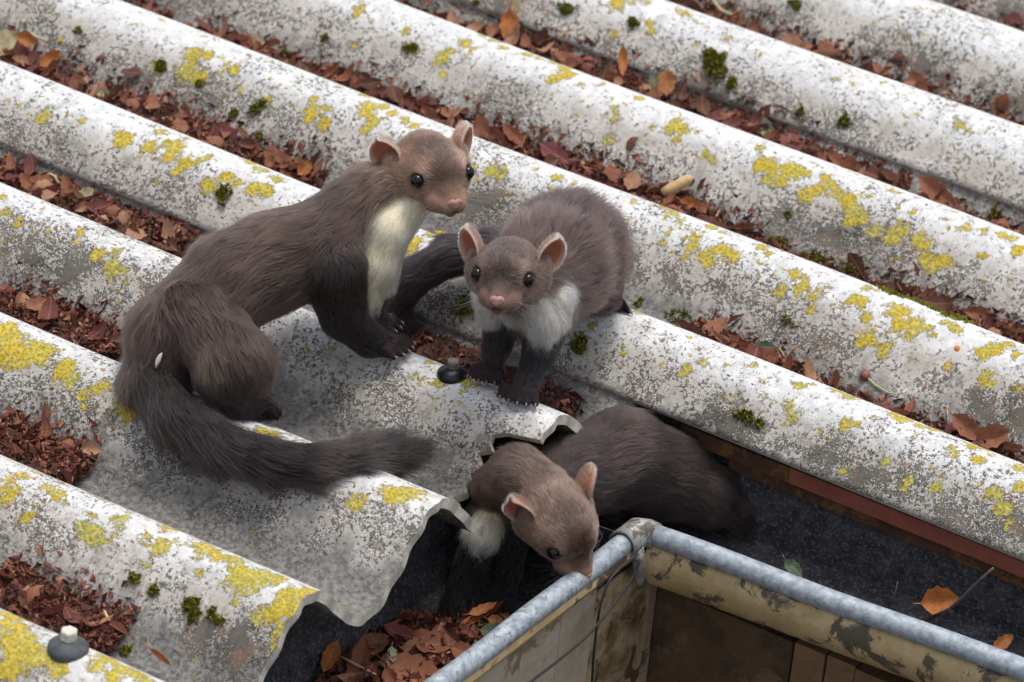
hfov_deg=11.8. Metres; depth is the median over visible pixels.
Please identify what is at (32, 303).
dead leaf
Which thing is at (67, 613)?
dead leaf
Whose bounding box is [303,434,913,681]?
timber wall
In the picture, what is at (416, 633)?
dead leaf
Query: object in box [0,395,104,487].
leaf litter
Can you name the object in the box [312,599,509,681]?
leaf litter
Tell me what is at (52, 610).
dead leaf
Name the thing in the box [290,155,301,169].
dead leaf
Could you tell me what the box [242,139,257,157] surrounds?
dead leaf
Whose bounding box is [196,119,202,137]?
dead leaf
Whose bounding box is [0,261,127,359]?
leaf litter
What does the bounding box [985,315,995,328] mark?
dead leaf
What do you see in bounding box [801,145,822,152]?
dead leaf
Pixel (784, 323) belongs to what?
moss clump
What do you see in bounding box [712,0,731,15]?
twig
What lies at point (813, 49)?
leaf litter
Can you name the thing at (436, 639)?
fallen leaf
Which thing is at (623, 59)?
fallen leaf
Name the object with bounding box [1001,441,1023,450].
dead leaf
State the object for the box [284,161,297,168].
dead leaf
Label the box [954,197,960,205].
dead leaf
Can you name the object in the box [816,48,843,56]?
dead leaf
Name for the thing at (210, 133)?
dead leaf
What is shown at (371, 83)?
dead leaf
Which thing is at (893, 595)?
twig
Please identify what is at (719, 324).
dead leaf
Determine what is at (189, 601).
moss clump
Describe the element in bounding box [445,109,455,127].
dead leaf
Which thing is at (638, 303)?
moss clump
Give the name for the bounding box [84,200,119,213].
dead leaf
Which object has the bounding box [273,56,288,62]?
dead leaf
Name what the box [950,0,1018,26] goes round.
leaf litter
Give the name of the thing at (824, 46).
dead leaf
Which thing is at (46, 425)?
dead leaf
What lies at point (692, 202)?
fallen leaf
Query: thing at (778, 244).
dead leaf
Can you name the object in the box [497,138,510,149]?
dead leaf
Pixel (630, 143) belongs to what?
dead leaf
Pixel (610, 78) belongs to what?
dead leaf
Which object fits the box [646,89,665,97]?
dead leaf
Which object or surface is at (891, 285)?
dead leaf
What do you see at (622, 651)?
house wall
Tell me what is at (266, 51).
dead leaf
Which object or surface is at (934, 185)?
fallen leaf
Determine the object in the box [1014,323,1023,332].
dead leaf
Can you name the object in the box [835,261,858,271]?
moss clump
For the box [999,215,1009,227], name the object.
dead leaf
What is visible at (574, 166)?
dead leaf
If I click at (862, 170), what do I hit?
dead leaf
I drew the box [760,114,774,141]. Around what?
fallen leaf
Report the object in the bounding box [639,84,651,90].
dead leaf
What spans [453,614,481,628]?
fallen leaf
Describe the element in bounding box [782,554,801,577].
fallen leaf
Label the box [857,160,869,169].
dead leaf
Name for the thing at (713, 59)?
moss clump
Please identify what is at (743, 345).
dead leaf
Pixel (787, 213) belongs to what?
moss clump
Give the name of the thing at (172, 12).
dead leaf
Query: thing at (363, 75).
dead leaf
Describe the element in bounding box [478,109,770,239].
leaf litter
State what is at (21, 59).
dead leaf
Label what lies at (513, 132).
fallen leaf
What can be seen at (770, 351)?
dead leaf
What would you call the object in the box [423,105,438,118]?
dead leaf
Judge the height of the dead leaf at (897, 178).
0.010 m
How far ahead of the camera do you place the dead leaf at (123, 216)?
4.32 m
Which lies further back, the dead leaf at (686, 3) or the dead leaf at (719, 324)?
the dead leaf at (686, 3)
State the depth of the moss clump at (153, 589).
3.78 m
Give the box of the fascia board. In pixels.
[681,423,1023,587]
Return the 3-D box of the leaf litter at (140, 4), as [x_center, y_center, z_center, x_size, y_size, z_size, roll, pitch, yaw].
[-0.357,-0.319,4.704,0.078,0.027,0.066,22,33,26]
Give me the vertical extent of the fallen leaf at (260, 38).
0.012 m
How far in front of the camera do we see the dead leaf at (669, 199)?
4.43 m
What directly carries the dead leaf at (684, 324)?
on the leaf litter at (796, 366)
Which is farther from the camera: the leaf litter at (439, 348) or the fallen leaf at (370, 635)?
the leaf litter at (439, 348)
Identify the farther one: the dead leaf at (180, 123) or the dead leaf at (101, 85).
the dead leaf at (101, 85)
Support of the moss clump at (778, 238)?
on the roof sheet at (648, 354)
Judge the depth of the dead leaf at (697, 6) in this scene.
4.79 m
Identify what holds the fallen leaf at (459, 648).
on the leaf litter at (427, 620)
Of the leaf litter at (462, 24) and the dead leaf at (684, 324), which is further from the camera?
the leaf litter at (462, 24)
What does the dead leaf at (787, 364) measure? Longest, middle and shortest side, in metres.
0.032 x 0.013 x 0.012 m
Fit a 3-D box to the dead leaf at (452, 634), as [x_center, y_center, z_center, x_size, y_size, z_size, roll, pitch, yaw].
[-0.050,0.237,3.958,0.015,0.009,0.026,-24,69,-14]
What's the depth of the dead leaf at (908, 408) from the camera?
4.16 m
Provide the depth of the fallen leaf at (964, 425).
4.14 m
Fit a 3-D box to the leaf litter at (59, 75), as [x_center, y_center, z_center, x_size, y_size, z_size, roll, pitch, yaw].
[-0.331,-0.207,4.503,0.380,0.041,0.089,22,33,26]
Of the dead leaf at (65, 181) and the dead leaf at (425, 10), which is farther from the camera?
the dead leaf at (425, 10)
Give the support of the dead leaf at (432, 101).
on the leaf litter at (229, 37)
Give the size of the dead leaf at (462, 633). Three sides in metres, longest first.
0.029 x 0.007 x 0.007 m
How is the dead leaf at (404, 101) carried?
on the leaf litter at (229, 37)
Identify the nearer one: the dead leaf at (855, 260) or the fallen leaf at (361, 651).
the fallen leaf at (361, 651)
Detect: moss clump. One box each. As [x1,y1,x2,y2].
[72,26,83,34]
[118,644,132,656]
[127,570,141,584]
[146,580,160,596]
[152,58,167,71]
[181,595,202,612]
[186,604,202,625]
[194,78,205,86]
[203,605,217,621]
[213,182,232,206]
[213,614,226,623]
[228,107,238,117]
[247,97,267,115]
[255,131,266,140]
[280,47,289,56]
[320,32,328,41]
[401,40,418,54]
[454,292,473,316]
[472,0,479,5]
[556,0,579,15]
[568,331,587,354]
[627,16,640,30]
[632,296,643,307]
[664,307,696,327]
[698,43,728,84]
[725,75,738,89]
[731,406,754,425]
[753,417,765,429]
[766,235,791,247]
[780,314,796,327]
[784,211,791,218]
[787,0,802,10]
[795,102,805,115]
[799,248,828,263]
[835,109,853,127]
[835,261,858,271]
[874,283,910,298]
[903,294,940,311]
[940,310,973,323]
[984,202,1004,219]
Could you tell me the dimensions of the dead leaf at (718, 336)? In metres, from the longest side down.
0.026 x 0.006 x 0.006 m
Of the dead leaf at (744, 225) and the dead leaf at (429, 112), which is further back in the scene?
the dead leaf at (429, 112)
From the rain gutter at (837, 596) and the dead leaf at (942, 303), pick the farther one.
the dead leaf at (942, 303)
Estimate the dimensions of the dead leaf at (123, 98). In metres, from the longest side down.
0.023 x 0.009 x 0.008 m
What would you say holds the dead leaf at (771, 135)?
on the leaf litter at (630, 81)
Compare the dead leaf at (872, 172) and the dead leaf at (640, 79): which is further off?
the dead leaf at (640, 79)
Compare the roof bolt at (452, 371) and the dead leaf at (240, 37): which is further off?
the dead leaf at (240, 37)
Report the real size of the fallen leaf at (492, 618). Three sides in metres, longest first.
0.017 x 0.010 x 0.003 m
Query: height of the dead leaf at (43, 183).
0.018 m
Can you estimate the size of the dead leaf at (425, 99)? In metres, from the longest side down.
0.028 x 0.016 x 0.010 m
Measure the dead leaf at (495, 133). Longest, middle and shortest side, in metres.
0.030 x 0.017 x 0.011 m
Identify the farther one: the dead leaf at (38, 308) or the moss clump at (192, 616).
the dead leaf at (38, 308)
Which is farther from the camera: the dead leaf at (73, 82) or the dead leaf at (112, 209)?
the dead leaf at (73, 82)
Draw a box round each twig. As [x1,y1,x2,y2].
[26,29,45,40]
[46,173,58,182]
[339,655,376,674]
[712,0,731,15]
[887,582,897,606]
[926,567,993,620]
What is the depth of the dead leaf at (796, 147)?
4.56 m
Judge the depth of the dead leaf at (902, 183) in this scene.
4.52 m
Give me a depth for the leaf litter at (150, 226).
4.33 m
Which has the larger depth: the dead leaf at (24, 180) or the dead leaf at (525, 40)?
the dead leaf at (525, 40)
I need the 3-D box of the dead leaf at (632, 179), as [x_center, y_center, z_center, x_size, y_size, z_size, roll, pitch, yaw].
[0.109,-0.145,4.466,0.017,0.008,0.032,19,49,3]
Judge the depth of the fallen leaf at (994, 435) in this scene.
4.13 m
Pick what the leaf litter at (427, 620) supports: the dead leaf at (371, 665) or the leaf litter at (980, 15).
the dead leaf at (371, 665)
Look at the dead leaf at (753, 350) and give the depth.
4.22 m
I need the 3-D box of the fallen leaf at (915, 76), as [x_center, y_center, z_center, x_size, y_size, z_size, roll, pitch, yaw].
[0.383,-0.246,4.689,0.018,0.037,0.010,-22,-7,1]
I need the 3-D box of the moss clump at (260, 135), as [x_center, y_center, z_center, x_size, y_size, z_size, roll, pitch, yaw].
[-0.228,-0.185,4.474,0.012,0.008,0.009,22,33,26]
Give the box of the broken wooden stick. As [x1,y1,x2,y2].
[661,174,692,197]
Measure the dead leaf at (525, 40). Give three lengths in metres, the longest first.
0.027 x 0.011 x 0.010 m
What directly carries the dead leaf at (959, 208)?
on the leaf litter at (1016, 226)
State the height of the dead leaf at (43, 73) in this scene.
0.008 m
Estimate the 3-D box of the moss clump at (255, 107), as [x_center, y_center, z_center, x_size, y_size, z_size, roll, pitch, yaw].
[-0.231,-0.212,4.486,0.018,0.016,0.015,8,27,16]
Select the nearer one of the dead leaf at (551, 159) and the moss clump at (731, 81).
the dead leaf at (551, 159)
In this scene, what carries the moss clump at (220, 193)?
on the roof sheet at (648, 354)
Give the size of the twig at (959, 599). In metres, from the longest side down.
0.071 x 0.051 x 0.003 m
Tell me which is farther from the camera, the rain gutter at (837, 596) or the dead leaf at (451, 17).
the dead leaf at (451, 17)
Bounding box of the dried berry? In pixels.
[860,369,896,394]
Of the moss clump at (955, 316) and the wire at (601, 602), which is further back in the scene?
the moss clump at (955, 316)
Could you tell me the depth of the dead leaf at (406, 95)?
4.58 m
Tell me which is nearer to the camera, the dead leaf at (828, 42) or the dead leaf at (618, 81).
the dead leaf at (618, 81)
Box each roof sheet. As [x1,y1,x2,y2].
[0,0,1023,560]
[0,146,634,681]
[453,0,1023,210]
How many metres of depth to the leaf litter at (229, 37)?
4.61 m
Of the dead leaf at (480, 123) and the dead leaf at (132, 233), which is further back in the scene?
the dead leaf at (480, 123)
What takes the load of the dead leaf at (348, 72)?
on the leaf litter at (229, 37)
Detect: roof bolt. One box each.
[47,626,88,662]
[437,358,467,383]
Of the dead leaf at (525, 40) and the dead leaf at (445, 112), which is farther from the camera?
the dead leaf at (525, 40)
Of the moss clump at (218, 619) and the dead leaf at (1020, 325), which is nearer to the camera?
the moss clump at (218, 619)
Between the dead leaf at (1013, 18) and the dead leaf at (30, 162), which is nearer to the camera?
the dead leaf at (30, 162)
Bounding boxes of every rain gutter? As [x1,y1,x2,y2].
[263,489,661,681]
[593,404,1023,681]
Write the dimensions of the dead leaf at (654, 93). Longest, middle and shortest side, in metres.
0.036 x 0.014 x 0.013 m
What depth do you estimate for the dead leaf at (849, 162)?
4.54 m
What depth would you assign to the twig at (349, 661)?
3.91 m
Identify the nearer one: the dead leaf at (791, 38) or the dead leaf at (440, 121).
the dead leaf at (440, 121)
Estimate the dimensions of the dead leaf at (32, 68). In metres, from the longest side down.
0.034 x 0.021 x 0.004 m
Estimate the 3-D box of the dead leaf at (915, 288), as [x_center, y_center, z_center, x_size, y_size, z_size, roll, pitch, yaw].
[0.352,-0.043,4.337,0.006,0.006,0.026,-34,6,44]
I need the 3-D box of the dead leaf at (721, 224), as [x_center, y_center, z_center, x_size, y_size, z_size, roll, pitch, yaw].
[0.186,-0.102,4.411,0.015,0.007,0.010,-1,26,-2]
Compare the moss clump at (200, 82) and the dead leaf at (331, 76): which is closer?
the moss clump at (200, 82)
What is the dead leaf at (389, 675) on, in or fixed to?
on the leaf litter at (427, 620)
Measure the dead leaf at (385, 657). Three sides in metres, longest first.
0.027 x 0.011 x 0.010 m
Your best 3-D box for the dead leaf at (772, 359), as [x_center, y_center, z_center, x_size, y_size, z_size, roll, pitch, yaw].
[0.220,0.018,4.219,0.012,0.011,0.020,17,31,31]
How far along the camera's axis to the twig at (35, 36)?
4.58 m
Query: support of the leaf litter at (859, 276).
on the roof sheet at (648, 354)
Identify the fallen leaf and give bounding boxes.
[0,29,16,55]
[12,30,38,45]
[37,50,60,67]
[76,187,93,200]
[88,87,108,96]
[145,643,170,664]
[162,112,182,119]
[210,117,237,139]
[252,34,264,44]
[257,146,291,167]
[294,161,311,176]
[321,632,343,672]
[346,624,370,681]
[350,632,388,647]
[375,651,437,681]
[377,620,413,639]
[388,642,396,661]
[404,629,455,652]
[446,641,469,656]
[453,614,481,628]
[462,602,496,615]
[473,622,499,635]
[484,614,503,623]
[498,117,523,144]
[499,2,519,37]
[534,137,569,163]
[618,38,627,76]
[649,68,658,88]
[658,64,676,94]
[676,196,702,210]
[748,340,776,347]
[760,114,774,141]
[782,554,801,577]
[907,64,926,90]
[912,168,955,207]
[913,586,957,614]
[947,408,982,439]
[970,423,1009,448]
[993,634,1012,649]
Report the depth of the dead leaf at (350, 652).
3.92 m
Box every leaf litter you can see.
[0,24,339,186]
[0,149,202,257]
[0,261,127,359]
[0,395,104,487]
[0,544,140,654]
[121,0,179,17]
[189,10,484,128]
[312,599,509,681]
[403,0,508,40]
[410,326,584,417]
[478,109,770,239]
[485,8,820,148]
[668,0,1023,124]
[682,309,809,375]
[755,230,881,284]
[797,356,1023,463]
[807,136,912,188]
[877,261,1023,343]
[919,190,1023,234]
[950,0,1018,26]
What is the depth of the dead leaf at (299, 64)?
4.61 m
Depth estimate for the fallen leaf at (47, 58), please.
4.56 m
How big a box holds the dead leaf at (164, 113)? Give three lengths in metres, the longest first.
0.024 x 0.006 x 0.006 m
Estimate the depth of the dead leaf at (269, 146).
4.46 m
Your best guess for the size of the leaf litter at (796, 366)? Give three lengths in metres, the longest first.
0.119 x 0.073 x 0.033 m
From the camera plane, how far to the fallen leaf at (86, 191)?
4.35 m
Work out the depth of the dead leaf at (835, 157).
4.54 m
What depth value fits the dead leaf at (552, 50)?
4.68 m
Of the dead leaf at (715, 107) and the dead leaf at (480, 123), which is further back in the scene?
the dead leaf at (715, 107)
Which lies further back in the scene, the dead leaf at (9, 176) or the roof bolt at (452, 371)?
the dead leaf at (9, 176)
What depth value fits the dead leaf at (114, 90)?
4.52 m
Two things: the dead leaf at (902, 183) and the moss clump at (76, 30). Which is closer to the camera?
the dead leaf at (902, 183)
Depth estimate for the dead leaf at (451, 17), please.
4.72 m
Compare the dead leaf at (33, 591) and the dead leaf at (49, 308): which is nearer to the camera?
the dead leaf at (33, 591)
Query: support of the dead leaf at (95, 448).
on the leaf litter at (52, 455)
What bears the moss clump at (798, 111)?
on the roof sheet at (943, 139)
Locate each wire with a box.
[529,559,640,681]
[591,553,637,681]
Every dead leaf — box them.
[0,172,19,180]
[0,284,13,296]
[0,571,15,577]
[2,47,14,54]
[3,151,15,171]
[6,428,17,437]
[7,41,29,56]
[12,55,31,64]
[14,289,29,307]
[18,595,31,610]
[19,173,34,190]
[21,297,45,310]
[22,147,37,174]
[24,46,38,66]
[25,579,47,600]
[26,58,40,72]
[29,174,54,183]
[30,179,60,195]
[32,185,67,193]
[34,410,51,440]
[36,304,42,316]
[38,287,57,319]
[40,67,54,78]
[41,189,59,201]
[41,605,64,614]
[43,58,60,69]
[60,174,73,197]
[62,439,73,445]
[62,606,82,625]
[68,71,83,91]
[68,183,96,199]
[69,610,113,625]
[70,312,79,332]
[75,201,88,211]
[78,75,88,83]
[80,440,106,454]
[82,321,107,341]
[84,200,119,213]
[88,82,97,96]
[98,83,106,88]
[102,81,126,100]
[104,205,120,216]
[108,334,121,342]
[118,209,129,225]
[119,89,127,104]
[122,67,141,77]
[124,225,145,238]
[125,224,139,233]
[126,98,138,108]
[142,1,152,11]
[145,101,162,108]
[146,90,158,102]
[154,111,178,116]
[160,235,179,252]
[161,8,174,18]
[161,217,174,251]
[169,116,188,133]
[179,104,192,117]
[193,12,214,31]
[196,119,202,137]
[206,126,215,140]
[206,136,224,146]
[208,29,226,39]
[219,13,228,37]
[220,125,230,139]
[233,34,248,41]
[235,126,248,137]
[235,137,256,148]
[240,30,253,48]
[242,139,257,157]
[252,36,262,49]
[258,46,269,54]
[264,38,280,51]
[264,154,275,167]
[266,139,281,162]
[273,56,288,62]
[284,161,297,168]
[288,55,295,65]
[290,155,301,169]
[294,59,310,72]
[297,157,318,165]
[311,71,323,76]
[311,156,324,176]
[322,61,340,77]
[329,74,337,80]
[334,61,353,80]
[337,671,371,681]
[340,75,361,86]
[346,642,355,665]
[358,70,369,78]
[360,77,387,89]
[364,88,381,96]
[364,660,376,676]
[370,635,388,654]
[379,89,387,97]
[379,647,391,667]
[382,663,396,681]
[385,79,403,102]
[398,97,414,111]
[398,637,422,653]
[403,87,413,102]
[411,327,425,345]
[411,628,427,643]
[416,89,432,107]
[420,8,428,13]
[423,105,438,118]
[427,96,438,108]
[430,118,449,124]
[432,108,460,116]
[433,12,454,18]
[433,653,449,665]
[441,624,459,645]
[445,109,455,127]
[447,9,458,24]
[458,630,467,637]
[466,21,484,31]
[472,107,490,138]
[485,24,498,36]
[486,126,506,142]
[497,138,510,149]
[503,17,521,44]
[512,136,525,149]
[520,29,530,46]
[530,40,554,51]
[532,30,547,45]
[537,378,546,392]
[543,153,562,165]
[550,48,557,58]
[555,51,586,64]
[556,153,578,165]
[559,37,572,52]
[560,57,583,67]
[571,159,581,171]
[580,62,596,70]
[598,66,609,78]
[602,70,620,81]
[603,164,623,182]
[606,60,613,74]
[613,75,622,85]
[616,169,632,179]
[623,167,641,189]
[626,137,637,153]
[636,71,642,85]
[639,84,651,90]
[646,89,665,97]
[647,183,665,192]
[648,82,659,100]
[659,204,683,213]
[662,190,677,206]
[670,95,682,107]
[672,318,699,330]
[675,0,694,10]
[676,85,687,102]
[676,98,696,108]
[686,325,699,334]
[693,0,705,12]
[694,202,712,212]
[696,85,710,115]
[700,215,717,224]
[702,317,726,335]
[705,112,726,119]
[709,103,722,113]
[711,329,727,345]
[712,12,725,20]
[712,221,728,229]
[717,112,738,120]
[721,118,742,127]
[727,13,734,23]
[729,333,739,348]
[731,222,761,228]
[733,338,747,351]
[735,12,746,25]
[738,125,765,132]
[745,103,770,125]
[746,341,763,357]
[748,21,758,32]
[756,346,778,360]
[758,123,785,134]
[764,130,777,140]
[766,355,777,364]
[771,237,780,249]
[778,128,800,147]
[781,25,802,46]
[782,351,791,370]
[788,143,811,155]
[797,41,812,50]
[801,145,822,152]
[804,355,823,383]
[814,152,826,160]
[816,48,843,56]
[817,40,831,46]
[818,41,833,57]
[824,147,842,165]
[832,369,839,388]
[839,156,856,170]
[847,253,863,275]
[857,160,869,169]
[858,165,865,174]
[859,166,882,181]
[860,61,873,72]
[872,63,889,75]
[873,401,892,409]
[875,166,896,181]
[882,282,897,291]
[885,173,901,183]
[888,396,915,415]
[892,51,904,61]
[897,283,912,297]
[899,171,907,190]
[903,81,914,87]
[908,285,921,296]
[914,284,941,300]
[915,81,938,91]
[917,188,929,197]
[919,295,960,309]
[945,422,956,432]
[951,204,966,212]
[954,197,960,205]
[964,305,987,319]
[971,439,984,447]
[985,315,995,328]
[986,325,1001,334]
[989,216,1003,226]
[992,93,1009,115]
[999,112,1008,119]
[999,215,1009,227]
[1001,12,1023,23]
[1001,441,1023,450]
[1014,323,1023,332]
[1017,17,1023,30]
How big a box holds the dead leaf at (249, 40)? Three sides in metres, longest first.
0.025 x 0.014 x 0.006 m
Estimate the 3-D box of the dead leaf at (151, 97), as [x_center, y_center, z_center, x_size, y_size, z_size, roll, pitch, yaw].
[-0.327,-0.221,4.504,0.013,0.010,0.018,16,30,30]
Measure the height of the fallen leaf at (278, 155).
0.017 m
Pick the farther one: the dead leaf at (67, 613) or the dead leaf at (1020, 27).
the dead leaf at (1020, 27)
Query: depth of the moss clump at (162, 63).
4.53 m
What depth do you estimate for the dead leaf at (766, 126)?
4.58 m
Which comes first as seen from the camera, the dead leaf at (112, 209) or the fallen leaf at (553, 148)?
the dead leaf at (112, 209)
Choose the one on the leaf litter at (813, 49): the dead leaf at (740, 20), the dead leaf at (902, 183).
the dead leaf at (740, 20)
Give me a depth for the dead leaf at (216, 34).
4.66 m
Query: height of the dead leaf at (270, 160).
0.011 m
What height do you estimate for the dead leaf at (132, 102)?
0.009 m
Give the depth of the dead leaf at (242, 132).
4.47 m
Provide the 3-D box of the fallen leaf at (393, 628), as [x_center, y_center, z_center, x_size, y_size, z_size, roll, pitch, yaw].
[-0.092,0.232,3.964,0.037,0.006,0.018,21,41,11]
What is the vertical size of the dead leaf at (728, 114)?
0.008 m
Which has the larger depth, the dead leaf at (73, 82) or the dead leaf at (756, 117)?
the dead leaf at (756, 117)
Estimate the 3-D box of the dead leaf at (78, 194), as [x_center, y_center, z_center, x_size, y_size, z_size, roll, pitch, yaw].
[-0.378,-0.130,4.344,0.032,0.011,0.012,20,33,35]
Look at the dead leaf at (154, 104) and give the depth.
4.50 m
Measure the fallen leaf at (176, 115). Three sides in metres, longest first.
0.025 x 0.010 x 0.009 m
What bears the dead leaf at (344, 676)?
on the leaf litter at (427, 620)
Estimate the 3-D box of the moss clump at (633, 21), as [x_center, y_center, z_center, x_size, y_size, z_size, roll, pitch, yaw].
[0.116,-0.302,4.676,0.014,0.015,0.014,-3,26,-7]
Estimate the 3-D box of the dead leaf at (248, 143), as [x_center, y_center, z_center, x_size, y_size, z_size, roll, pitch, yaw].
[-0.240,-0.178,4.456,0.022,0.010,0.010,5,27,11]
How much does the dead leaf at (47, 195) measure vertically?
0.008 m
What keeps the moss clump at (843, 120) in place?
on the roof sheet at (943, 139)
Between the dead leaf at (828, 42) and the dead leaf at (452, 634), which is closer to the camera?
the dead leaf at (452, 634)
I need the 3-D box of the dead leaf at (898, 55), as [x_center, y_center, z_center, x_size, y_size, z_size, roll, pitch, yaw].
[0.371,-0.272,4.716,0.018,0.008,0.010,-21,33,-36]
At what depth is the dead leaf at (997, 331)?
4.29 m
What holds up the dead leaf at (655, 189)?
on the leaf litter at (641, 190)
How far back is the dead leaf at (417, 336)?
4.19 m
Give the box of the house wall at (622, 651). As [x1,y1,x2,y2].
[476,564,656,681]
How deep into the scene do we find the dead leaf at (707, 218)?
4.42 m
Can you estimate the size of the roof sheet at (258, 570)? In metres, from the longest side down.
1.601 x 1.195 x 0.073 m
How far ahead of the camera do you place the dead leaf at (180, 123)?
4.49 m
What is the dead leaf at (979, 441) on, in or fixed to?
on the leaf litter at (925, 420)
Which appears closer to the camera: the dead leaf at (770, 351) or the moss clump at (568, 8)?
the dead leaf at (770, 351)
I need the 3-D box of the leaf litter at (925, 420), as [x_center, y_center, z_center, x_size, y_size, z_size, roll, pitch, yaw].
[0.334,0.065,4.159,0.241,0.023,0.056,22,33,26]
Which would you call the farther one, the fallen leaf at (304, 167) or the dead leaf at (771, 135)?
the dead leaf at (771, 135)
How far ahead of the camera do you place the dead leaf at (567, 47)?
4.69 m
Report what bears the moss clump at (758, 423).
on the roof sheet at (648, 354)
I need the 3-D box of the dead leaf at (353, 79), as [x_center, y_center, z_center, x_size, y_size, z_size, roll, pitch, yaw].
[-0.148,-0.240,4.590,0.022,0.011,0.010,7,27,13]
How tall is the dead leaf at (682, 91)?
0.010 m
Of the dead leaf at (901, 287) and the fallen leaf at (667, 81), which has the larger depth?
the fallen leaf at (667, 81)
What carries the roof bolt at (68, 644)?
attached to the roof sheet at (258, 570)
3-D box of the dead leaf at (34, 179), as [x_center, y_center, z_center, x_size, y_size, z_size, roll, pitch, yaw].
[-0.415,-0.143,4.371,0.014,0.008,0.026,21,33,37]
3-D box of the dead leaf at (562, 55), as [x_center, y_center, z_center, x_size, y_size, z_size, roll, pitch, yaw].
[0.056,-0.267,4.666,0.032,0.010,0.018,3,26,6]
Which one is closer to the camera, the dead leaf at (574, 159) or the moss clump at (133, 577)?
the moss clump at (133, 577)
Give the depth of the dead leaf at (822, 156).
4.55 m
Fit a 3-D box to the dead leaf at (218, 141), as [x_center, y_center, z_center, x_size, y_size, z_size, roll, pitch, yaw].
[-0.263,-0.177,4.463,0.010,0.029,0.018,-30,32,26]
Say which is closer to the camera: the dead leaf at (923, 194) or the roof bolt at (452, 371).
the roof bolt at (452, 371)
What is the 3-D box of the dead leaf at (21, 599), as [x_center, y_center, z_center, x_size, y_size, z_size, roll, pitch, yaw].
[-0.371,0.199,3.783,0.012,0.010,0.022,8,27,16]
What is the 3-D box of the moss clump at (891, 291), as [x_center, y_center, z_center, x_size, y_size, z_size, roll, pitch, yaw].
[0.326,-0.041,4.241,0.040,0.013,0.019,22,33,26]
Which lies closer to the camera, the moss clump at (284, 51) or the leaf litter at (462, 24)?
the moss clump at (284, 51)
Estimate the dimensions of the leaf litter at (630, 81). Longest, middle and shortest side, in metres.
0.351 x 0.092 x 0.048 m
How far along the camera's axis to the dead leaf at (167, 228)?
4.30 m
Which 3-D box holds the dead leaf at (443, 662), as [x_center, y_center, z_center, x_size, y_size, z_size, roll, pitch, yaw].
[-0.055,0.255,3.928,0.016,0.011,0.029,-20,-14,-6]
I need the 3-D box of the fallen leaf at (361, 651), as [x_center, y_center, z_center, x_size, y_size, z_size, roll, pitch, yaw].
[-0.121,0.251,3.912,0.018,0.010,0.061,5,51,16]
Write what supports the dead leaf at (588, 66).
on the leaf litter at (630, 81)
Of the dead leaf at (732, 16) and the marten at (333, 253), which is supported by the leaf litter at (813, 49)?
the dead leaf at (732, 16)
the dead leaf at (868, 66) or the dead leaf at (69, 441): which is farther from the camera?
the dead leaf at (868, 66)
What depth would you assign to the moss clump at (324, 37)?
4.64 m
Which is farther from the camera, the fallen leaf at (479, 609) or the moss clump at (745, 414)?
the moss clump at (745, 414)
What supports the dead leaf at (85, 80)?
on the leaf litter at (59, 75)
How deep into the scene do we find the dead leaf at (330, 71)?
4.59 m
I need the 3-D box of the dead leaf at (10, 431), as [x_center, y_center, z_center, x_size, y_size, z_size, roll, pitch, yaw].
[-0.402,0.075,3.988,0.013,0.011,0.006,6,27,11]
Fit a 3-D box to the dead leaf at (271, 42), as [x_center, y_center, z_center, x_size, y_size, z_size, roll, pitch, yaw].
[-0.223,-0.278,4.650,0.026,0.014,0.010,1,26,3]
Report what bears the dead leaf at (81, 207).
on the leaf litter at (150, 226)
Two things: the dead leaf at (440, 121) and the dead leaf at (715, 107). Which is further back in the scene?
the dead leaf at (715, 107)
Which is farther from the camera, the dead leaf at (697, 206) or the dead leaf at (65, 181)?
the dead leaf at (697, 206)
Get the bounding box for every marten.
[103,120,485,509]
[383,178,642,408]
[436,402,758,631]
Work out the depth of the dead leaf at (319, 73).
4.59 m
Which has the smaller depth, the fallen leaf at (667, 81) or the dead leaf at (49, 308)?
the dead leaf at (49, 308)
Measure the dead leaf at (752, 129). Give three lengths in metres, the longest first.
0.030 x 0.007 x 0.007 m
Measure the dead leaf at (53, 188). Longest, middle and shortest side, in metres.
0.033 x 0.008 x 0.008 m
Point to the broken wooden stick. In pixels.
(681, 183)
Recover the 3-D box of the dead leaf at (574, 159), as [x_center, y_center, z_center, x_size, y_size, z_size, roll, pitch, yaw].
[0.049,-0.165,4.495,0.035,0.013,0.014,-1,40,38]
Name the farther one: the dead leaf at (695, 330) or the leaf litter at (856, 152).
the leaf litter at (856, 152)
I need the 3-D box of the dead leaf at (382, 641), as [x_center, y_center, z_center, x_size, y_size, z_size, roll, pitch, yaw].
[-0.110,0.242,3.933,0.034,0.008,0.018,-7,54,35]
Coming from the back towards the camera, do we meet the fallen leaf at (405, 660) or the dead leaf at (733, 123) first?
the dead leaf at (733, 123)
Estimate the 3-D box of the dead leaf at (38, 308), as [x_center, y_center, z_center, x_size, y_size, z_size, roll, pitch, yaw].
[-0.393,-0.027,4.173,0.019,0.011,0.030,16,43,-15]
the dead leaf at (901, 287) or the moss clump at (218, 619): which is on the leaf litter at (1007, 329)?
the dead leaf at (901, 287)
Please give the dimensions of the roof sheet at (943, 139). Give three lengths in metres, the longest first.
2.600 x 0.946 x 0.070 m
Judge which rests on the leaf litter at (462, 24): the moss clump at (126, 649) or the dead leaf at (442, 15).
the dead leaf at (442, 15)
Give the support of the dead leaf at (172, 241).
on the leaf litter at (150, 226)
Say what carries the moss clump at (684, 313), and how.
on the roof sheet at (648, 354)
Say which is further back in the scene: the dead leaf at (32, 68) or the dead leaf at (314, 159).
the dead leaf at (32, 68)
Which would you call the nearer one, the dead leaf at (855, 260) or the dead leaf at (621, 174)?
the dead leaf at (855, 260)
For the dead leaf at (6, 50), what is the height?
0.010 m
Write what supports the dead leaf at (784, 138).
on the leaf litter at (630, 81)
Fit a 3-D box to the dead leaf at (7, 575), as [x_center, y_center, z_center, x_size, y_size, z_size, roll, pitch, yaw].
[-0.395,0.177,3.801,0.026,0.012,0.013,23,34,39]

